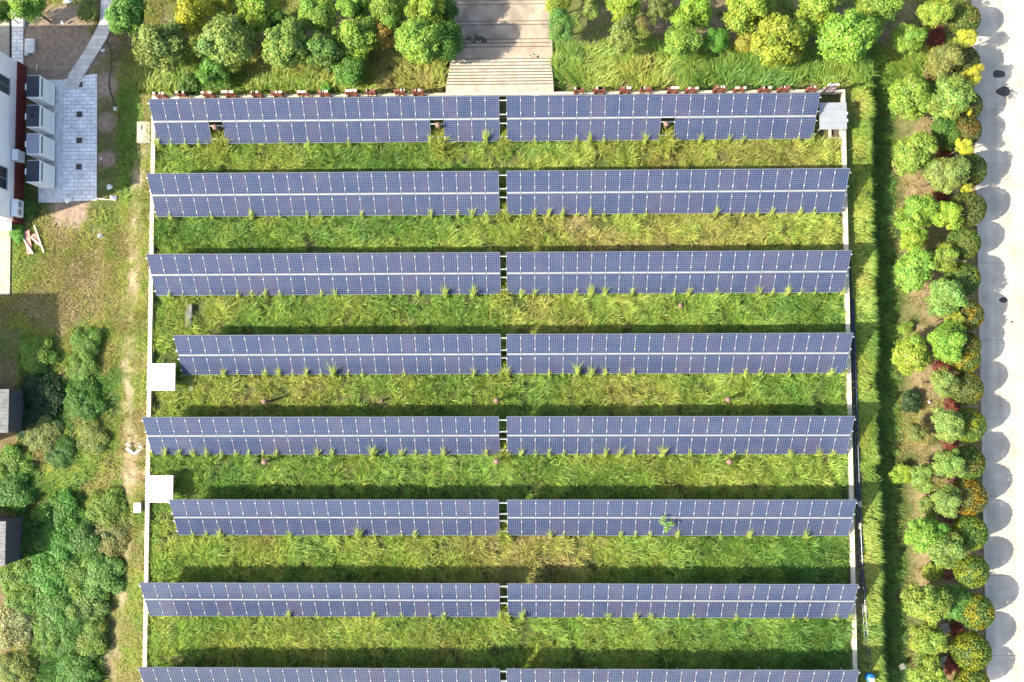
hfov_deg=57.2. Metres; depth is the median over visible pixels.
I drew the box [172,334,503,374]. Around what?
solar array
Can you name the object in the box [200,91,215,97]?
character sign
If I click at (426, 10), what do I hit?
tree
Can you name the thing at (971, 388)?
clipped tree
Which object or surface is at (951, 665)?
shrub
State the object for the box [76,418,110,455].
shrub
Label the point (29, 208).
shrub
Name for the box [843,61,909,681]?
bank grass
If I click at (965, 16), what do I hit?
clipped tree
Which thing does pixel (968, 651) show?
clipped tree
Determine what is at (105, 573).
shrub
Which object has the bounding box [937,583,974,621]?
tree
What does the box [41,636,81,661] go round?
shrub
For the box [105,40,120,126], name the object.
cable
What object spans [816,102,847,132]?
canopy
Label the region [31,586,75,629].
shrub
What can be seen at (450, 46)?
tree
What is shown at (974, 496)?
clipped tree
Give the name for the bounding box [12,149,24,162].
meter cabinet
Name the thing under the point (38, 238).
board
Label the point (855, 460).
drain pipe
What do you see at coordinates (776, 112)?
solar array
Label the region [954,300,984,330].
clipped tree
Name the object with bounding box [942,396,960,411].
shrub
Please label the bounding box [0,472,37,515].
shrub
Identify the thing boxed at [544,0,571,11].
tree
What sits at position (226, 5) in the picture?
tree
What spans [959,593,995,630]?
clipped tree
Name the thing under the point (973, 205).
clipped tree
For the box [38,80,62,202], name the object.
concrete slab
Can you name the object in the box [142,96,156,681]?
perimeter wall
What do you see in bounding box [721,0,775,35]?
tree
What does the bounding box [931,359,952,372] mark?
shrub
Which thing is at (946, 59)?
tree
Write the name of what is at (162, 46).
tree
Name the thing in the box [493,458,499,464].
roof vent
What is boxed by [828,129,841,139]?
pump pit
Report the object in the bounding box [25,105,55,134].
heat pump
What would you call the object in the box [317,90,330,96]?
character sign
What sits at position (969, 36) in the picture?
shrub
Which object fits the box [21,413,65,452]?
shrub
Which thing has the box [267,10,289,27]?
tree
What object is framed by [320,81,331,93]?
shrub
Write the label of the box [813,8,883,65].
tree
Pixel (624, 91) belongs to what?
character sign
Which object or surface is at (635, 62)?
meadow grass
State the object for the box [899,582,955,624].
tree
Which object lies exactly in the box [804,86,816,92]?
character sign
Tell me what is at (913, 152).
tree
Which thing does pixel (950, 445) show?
shrub
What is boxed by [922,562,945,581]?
shrub
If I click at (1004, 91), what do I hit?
stone mound
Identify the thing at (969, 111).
shrub
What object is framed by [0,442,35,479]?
shrub
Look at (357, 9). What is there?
tree
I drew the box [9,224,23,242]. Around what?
shrub
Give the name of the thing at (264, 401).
roof vent
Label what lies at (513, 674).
solar array
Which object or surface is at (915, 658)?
shrub
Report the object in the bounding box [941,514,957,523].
shrub
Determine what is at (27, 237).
board
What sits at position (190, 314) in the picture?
concrete block
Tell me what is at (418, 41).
tree
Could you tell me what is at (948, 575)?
shrub
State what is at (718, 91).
character sign
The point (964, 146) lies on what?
shrub
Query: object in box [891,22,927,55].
tree
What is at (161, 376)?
canopy
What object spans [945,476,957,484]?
shrub
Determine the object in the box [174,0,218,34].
tree
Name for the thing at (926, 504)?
shrub
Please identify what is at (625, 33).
tree
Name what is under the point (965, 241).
clipped tree
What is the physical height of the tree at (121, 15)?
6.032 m
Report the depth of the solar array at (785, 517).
66.20 m
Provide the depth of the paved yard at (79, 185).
71.21 m
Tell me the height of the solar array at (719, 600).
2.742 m
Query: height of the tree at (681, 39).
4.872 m
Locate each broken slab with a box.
[899,663,905,669]
[939,622,950,633]
[940,655,948,667]
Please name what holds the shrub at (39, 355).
on the ground at (60, 46)
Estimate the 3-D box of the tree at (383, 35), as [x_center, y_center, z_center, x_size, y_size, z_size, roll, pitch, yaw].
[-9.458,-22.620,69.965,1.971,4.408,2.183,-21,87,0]
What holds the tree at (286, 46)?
on the ground at (60, 46)
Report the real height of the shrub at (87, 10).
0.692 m
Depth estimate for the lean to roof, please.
69.99 m
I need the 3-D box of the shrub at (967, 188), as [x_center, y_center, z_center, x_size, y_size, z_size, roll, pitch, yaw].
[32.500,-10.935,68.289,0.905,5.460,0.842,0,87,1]
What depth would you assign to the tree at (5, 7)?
69.07 m
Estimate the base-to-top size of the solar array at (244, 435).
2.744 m
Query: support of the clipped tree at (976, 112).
on the ground at (60, 46)
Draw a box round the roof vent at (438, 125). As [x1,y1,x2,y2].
[435,122,440,132]
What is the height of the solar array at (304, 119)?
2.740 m
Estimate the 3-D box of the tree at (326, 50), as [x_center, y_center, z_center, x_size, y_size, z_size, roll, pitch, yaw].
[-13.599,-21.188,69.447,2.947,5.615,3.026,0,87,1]
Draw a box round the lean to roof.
[0,221,14,230]
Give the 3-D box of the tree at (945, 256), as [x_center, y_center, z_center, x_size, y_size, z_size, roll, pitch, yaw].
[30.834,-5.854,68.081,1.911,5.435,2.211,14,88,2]
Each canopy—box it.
[145,475,178,502]
[147,363,179,390]
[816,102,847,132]
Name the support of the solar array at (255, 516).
on the ground at (60, 46)
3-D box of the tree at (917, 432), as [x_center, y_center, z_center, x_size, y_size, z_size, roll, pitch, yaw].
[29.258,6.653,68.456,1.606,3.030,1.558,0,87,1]
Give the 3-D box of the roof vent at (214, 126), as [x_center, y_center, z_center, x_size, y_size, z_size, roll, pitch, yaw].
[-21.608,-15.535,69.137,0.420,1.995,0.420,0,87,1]
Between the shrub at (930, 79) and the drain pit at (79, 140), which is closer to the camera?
the shrub at (930, 79)
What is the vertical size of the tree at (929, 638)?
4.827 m
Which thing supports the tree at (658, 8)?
on the ground at (60, 46)
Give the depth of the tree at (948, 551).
64.94 m
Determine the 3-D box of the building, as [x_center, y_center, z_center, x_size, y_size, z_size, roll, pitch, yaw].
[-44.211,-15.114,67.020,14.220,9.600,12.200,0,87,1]
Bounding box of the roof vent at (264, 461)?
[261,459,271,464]
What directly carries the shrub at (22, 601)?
on the ground at (60, 46)
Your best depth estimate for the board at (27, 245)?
70.63 m
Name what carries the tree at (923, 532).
on the ground at (60, 46)
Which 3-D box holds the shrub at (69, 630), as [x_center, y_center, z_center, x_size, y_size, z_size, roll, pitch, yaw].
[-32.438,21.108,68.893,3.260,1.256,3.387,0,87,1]
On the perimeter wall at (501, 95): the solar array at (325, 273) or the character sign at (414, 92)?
the character sign at (414, 92)
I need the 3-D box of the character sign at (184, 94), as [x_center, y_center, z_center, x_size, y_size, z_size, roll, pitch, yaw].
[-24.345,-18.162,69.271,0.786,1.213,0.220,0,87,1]
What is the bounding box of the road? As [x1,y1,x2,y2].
[971,0,1023,681]
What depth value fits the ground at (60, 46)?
69.56 m
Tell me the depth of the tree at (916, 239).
67.42 m
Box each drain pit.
[75,163,81,169]
[76,111,82,117]
[76,137,82,143]
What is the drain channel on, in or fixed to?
on the ground at (60, 46)
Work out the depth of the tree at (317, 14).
68.17 m
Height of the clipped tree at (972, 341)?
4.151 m
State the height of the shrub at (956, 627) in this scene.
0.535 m
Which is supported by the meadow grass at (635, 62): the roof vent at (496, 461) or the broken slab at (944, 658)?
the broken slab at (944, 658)
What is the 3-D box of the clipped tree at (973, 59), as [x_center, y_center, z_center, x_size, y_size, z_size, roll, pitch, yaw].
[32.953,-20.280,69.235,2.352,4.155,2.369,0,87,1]
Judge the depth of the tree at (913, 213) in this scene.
66.66 m
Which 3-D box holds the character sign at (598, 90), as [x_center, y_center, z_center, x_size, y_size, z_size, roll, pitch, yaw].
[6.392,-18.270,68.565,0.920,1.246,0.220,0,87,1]
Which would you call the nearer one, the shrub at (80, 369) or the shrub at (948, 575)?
the shrub at (948, 575)
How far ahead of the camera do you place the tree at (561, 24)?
68.18 m
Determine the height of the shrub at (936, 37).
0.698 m
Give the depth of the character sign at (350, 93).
68.68 m
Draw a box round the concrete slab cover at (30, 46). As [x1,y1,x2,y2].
[24,38,35,55]
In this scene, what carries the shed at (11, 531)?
on the ground at (60, 46)
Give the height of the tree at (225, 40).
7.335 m
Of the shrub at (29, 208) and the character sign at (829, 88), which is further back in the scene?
the shrub at (29, 208)
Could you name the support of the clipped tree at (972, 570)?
on the ground at (60, 46)
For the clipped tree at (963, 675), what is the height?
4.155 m
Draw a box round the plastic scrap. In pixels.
[64,196,72,203]
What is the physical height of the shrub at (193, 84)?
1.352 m
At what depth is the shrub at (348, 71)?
68.66 m
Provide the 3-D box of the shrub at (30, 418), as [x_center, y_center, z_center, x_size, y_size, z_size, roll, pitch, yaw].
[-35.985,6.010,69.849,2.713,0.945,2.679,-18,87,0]
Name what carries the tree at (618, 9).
on the ground at (60, 46)
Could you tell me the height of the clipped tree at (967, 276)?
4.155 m
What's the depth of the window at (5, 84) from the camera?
68.97 m
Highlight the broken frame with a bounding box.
[126,443,142,454]
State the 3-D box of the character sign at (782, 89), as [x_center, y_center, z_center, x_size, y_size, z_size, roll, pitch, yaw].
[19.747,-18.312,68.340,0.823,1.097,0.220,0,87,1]
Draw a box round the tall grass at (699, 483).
[139,121,859,679]
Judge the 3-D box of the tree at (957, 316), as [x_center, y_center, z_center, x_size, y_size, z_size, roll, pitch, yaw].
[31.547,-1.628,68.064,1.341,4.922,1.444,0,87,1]
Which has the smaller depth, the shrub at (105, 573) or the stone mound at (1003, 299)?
the shrub at (105, 573)
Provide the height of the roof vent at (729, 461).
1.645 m
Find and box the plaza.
[449,0,551,61]
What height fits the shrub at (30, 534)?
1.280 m
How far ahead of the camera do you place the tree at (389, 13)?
68.06 m
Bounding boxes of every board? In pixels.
[22,238,33,253]
[24,230,31,254]
[31,233,38,244]
[33,225,43,252]
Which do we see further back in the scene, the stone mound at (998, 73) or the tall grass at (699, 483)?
the stone mound at (998, 73)
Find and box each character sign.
[152,92,167,98]
[175,91,188,98]
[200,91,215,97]
[221,90,238,97]
[250,91,263,97]
[270,91,284,97]
[296,90,309,96]
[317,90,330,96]
[343,89,358,96]
[365,89,377,96]
[393,89,404,96]
[411,89,423,95]
[573,87,584,94]
[593,87,605,94]
[619,87,630,93]
[639,87,651,93]
[666,87,678,93]
[684,87,698,93]
[712,86,725,93]
[732,86,745,92]
[757,86,771,92]
[776,86,789,92]
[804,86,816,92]
[821,83,838,92]
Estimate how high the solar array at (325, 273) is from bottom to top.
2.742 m
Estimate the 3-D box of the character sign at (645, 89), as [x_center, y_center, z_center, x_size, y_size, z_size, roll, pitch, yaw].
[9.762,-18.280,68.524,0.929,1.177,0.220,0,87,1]
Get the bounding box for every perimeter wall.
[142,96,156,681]
[156,89,840,98]
[839,89,857,681]
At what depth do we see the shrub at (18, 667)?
68.64 m
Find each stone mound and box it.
[993,70,1004,77]
[996,87,1010,96]
[999,297,1007,302]
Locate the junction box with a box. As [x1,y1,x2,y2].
[133,503,142,512]
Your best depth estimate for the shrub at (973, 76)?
67.07 m
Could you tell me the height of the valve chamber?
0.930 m
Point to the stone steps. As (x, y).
(500, 75)
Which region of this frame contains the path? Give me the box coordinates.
[64,0,111,87]
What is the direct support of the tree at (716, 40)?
on the ground at (60, 46)
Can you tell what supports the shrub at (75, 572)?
on the ground at (60, 46)
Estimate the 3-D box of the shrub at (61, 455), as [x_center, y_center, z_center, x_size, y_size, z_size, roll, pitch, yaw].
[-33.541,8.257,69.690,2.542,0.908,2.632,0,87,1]
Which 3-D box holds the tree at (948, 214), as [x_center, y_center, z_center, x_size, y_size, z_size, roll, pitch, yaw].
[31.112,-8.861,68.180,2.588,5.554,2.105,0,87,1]
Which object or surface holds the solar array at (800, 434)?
on the ground at (60, 46)
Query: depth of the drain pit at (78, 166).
71.10 m
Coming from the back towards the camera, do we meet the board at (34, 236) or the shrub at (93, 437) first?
the board at (34, 236)
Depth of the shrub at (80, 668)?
68.48 m
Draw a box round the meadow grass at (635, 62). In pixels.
[123,0,985,681]
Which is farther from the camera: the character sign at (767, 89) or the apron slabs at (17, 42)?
the apron slabs at (17, 42)
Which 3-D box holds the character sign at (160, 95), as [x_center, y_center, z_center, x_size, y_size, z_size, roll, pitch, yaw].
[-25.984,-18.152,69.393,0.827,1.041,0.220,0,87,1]
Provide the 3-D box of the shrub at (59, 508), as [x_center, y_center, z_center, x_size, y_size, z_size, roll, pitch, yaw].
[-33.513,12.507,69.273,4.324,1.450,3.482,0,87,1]
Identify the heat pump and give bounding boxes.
[25,75,55,106]
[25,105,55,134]
[25,133,55,161]
[25,160,55,188]
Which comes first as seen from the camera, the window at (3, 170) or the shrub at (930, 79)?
the window at (3, 170)
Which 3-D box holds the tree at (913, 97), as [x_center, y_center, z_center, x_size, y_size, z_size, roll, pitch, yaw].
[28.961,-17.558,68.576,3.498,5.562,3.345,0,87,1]
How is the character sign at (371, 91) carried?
on the perimeter wall at (501, 95)
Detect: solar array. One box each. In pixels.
[137,663,502,681]
[138,582,503,616]
[141,416,502,454]
[145,171,502,216]
[145,252,503,295]
[147,96,502,143]
[168,499,503,535]
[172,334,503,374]
[503,93,820,140]
[503,168,850,214]
[503,250,852,293]
[503,333,853,373]
[503,416,855,453]
[503,499,857,535]
[503,583,859,617]
[503,665,859,681]
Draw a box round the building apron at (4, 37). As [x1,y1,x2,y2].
[0,21,9,56]
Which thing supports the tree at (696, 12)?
on the ground at (60, 46)
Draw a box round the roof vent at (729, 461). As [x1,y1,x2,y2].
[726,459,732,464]
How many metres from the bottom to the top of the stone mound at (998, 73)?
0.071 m
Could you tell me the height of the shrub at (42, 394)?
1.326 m
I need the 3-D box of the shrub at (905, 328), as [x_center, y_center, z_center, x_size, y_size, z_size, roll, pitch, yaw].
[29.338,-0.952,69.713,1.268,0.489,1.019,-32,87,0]
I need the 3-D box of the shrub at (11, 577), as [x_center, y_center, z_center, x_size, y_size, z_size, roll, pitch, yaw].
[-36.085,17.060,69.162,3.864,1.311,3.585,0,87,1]
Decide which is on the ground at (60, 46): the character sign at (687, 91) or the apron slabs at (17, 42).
the apron slabs at (17, 42)
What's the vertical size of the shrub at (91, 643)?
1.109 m
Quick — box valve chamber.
[137,121,150,143]
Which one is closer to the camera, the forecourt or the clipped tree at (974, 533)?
the clipped tree at (974, 533)
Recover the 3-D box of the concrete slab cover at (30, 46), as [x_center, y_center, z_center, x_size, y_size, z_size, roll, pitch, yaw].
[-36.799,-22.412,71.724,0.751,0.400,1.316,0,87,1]
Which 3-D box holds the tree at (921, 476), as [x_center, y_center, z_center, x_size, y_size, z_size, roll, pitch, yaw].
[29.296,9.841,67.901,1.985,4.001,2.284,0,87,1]
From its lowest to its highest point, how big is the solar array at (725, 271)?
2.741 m
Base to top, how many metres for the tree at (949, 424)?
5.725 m
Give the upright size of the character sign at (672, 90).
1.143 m
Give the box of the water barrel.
[864,672,874,681]
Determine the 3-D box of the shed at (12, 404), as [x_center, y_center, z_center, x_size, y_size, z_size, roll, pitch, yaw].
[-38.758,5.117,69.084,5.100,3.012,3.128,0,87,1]
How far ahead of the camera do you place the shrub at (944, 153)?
70.11 m
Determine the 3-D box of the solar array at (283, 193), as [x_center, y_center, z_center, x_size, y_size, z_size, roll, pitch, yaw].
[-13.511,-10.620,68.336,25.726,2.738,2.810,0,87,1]
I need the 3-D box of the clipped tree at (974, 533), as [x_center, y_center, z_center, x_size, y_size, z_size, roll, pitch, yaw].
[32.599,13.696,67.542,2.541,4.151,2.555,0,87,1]
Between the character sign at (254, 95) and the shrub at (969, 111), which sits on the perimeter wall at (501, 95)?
the character sign at (254, 95)
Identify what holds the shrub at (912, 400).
on the ground at (60, 46)
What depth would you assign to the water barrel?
66.58 m
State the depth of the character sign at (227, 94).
68.92 m
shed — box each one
[0,389,26,432]
[0,516,23,565]
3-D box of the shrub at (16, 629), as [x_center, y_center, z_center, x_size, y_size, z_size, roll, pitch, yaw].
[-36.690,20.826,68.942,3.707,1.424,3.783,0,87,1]
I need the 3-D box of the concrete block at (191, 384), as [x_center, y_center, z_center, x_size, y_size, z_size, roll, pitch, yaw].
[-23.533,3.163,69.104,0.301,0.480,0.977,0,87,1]
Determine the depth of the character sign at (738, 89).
68.28 m
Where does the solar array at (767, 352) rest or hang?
on the ground at (60, 46)
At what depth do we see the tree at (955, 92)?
66.14 m
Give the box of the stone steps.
[446,58,553,92]
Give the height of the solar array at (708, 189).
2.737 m
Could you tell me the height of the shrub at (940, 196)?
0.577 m
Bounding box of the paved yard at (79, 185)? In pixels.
[63,73,96,200]
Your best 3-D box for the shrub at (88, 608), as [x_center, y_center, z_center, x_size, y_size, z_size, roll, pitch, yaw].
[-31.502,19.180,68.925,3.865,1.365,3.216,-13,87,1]
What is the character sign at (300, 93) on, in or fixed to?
on the perimeter wall at (501, 95)
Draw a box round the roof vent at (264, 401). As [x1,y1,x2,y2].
[261,398,271,403]
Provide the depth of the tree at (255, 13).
68.13 m
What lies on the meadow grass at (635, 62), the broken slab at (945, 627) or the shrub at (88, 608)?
the broken slab at (945, 627)
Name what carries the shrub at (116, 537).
on the ground at (60, 46)
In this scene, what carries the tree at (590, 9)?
on the ground at (60, 46)
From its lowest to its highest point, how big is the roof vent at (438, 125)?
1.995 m
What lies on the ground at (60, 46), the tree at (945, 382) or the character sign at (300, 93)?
the tree at (945, 382)
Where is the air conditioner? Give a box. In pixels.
[11,199,23,217]
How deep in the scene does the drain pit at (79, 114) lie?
71.30 m
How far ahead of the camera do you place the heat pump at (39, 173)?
68.96 m
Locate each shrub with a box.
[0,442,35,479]
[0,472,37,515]
[0,552,34,595]
[0,599,36,649]
[0,650,37,681]
[3,585,43,623]
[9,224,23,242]
[15,405,42,438]
[18,335,59,375]
[18,372,66,417]
[20,199,37,218]
[20,516,45,553]
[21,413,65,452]
[22,550,70,600]
[30,487,86,530]
[30,614,61,656]
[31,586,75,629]
[33,522,78,562]
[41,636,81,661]
[43,434,76,468]
[48,615,86,648]
[56,654,101,681]
[57,553,97,602]
[63,378,106,421]
[65,353,101,383]
[65,583,111,621]
[66,517,102,557]
[70,325,102,360]
[74,615,110,659]
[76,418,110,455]
[77,0,98,23]
[83,552,126,599]
[85,485,130,530]
[92,516,133,557]
[178,72,205,94]
[195,56,231,90]
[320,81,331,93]
[331,56,366,87]
[733,31,755,52]
[888,463,911,483]
[896,321,913,334]
[901,389,922,413]
[912,655,922,663]
[916,495,938,518]
[922,66,936,81]
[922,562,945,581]
[925,24,946,46]
[931,190,951,201]
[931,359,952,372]
[938,145,953,158]
[939,433,958,450]
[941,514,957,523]
[941,567,954,580]
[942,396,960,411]
[943,656,961,674]
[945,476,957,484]
[947,138,975,155]
[948,182,976,195]
[950,621,963,636]
[953,29,977,48]
[962,63,985,86]
[965,105,978,115]
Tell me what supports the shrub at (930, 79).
on the ground at (60, 46)
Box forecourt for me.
[0,230,10,294]
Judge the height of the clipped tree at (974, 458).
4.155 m
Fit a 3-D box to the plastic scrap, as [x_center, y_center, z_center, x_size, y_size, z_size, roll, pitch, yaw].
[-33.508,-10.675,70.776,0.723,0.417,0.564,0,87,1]
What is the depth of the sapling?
65.80 m
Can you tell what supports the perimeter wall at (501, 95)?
on the ground at (60, 46)
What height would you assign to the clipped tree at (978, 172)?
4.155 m
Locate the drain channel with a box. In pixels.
[10,19,11,57]
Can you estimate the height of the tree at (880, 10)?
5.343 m
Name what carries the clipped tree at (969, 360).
on the ground at (60, 46)
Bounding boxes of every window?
[0,74,10,95]
[0,165,7,189]
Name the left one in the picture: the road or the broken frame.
the broken frame
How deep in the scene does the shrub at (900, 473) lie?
68.85 m
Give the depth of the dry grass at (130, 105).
70.31 m
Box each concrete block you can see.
[185,304,193,326]
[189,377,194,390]
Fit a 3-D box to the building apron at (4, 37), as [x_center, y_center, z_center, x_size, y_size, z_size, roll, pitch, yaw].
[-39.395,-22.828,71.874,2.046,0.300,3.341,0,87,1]
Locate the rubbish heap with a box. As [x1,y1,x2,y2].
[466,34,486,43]
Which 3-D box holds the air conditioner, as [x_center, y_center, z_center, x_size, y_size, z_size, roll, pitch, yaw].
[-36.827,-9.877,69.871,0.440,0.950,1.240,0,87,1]
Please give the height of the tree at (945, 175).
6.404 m
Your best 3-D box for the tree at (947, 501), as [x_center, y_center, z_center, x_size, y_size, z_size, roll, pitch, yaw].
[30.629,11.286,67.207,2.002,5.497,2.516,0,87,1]
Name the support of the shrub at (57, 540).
on the ground at (60, 46)
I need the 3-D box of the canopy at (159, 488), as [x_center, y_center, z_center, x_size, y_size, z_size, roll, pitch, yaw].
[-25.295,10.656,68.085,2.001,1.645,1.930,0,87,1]
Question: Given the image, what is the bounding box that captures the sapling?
[659,516,675,533]
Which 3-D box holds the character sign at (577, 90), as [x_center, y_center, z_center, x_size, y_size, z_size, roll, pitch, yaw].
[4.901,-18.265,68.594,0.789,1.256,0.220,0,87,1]
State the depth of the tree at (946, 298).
65.59 m
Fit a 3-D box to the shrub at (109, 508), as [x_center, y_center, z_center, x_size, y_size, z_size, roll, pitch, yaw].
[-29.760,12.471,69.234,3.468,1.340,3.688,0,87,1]
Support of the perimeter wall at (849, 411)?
on the ground at (60, 46)
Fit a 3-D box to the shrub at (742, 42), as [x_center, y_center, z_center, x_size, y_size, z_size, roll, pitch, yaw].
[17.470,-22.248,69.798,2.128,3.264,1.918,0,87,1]
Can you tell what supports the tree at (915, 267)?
on the ground at (60, 46)
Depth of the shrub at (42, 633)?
68.70 m
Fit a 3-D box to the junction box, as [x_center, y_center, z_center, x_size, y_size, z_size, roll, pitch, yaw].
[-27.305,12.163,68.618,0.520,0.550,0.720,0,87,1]
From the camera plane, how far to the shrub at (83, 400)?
69.54 m
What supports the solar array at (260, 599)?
on the ground at (60, 46)
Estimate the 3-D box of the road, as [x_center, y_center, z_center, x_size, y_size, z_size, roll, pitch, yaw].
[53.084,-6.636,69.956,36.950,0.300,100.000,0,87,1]
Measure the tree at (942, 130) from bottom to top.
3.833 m
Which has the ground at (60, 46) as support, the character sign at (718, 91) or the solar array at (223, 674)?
the solar array at (223, 674)
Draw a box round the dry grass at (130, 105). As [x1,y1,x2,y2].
[0,0,163,681]
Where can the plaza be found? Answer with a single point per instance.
(511, 28)
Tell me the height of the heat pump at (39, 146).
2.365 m
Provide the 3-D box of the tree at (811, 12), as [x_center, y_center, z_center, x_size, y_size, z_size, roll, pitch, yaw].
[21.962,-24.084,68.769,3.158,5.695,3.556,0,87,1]
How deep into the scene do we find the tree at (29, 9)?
68.10 m
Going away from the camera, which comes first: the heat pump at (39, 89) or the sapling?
the sapling
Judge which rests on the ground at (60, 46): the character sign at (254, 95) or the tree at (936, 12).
the tree at (936, 12)
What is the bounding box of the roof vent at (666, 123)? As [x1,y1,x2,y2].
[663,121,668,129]
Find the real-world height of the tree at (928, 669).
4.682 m
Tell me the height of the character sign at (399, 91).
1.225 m
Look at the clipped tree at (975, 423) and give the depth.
66.41 m
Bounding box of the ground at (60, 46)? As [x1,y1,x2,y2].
[0,0,985,681]
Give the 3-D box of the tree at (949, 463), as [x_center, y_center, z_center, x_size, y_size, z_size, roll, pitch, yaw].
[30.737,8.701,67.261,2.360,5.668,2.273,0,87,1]
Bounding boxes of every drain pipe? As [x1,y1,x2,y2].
[849,256,868,668]
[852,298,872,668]
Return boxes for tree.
[0,0,19,23]
[6,0,50,22]
[103,0,147,36]
[131,19,194,74]
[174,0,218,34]
[193,11,258,70]
[210,0,237,13]
[235,0,281,33]
[261,16,310,70]
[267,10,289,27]
[297,0,337,31]
[306,29,344,74]
[331,16,380,62]
[335,0,370,20]
[369,0,405,31]
[374,20,397,49]
[393,17,449,66]
[404,0,445,24]
[432,20,465,61]
[436,0,459,21]
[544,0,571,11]
[547,6,574,42]
[580,0,599,22]
[605,0,642,23]
[606,12,639,55]
[644,0,675,25]
[664,18,704,63]
[669,0,712,29]
[702,27,730,53]
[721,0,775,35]
[748,12,813,69]
[793,0,841,32]
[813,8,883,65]
[854,0,904,27]
[886,73,935,121]
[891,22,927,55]
[891,128,937,176]
[891,192,939,234]
[891,330,930,375]
[893,246,937,293]
[898,228,929,252]
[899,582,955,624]
[902,514,951,553]
[903,422,928,442]
[907,622,949,656]
[907,654,950,681]
[909,463,935,493]
[915,0,954,28]
[920,154,971,193]
[921,277,968,317]
[922,41,968,80]
[922,366,960,397]
[923,406,964,443]
[925,318,967,364]
[925,482,962,517]
[925,532,969,569]
[926,71,976,120]
[926,448,965,478]
[930,115,960,150]
[931,200,964,230]
[932,242,960,271]
[936,308,967,324]
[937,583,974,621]
[944,262,980,295]
[945,227,980,259]
[948,4,980,35]
[948,347,981,372]
[949,191,987,226]
[949,479,988,515]
[950,630,991,670]
[951,46,980,77]
[951,372,983,404]
[951,515,988,550]
[952,91,982,119]
[953,116,981,143]
[953,554,989,588]
[953,666,989,681]
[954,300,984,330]
[954,445,985,479]
[957,407,987,442]
[959,153,987,187]
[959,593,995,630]
[961,331,981,351]
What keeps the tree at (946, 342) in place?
on the ground at (60, 46)
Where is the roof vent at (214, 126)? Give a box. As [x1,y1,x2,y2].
[212,124,222,133]
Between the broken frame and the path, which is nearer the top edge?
the path
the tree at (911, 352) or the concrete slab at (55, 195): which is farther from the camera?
the concrete slab at (55, 195)
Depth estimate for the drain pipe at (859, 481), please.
67.84 m
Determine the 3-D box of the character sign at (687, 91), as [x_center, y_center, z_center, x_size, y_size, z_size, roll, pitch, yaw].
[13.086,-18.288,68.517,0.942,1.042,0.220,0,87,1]
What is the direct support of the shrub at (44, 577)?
on the ground at (60, 46)
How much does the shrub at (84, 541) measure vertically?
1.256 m
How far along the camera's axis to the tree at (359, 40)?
67.67 m
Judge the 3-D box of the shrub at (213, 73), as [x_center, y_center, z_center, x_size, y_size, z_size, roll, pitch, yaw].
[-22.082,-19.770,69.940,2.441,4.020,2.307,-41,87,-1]
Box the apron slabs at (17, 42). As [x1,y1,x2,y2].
[12,12,24,64]
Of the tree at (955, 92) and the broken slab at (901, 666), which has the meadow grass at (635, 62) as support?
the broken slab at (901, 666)
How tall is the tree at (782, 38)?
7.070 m
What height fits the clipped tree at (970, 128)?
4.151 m

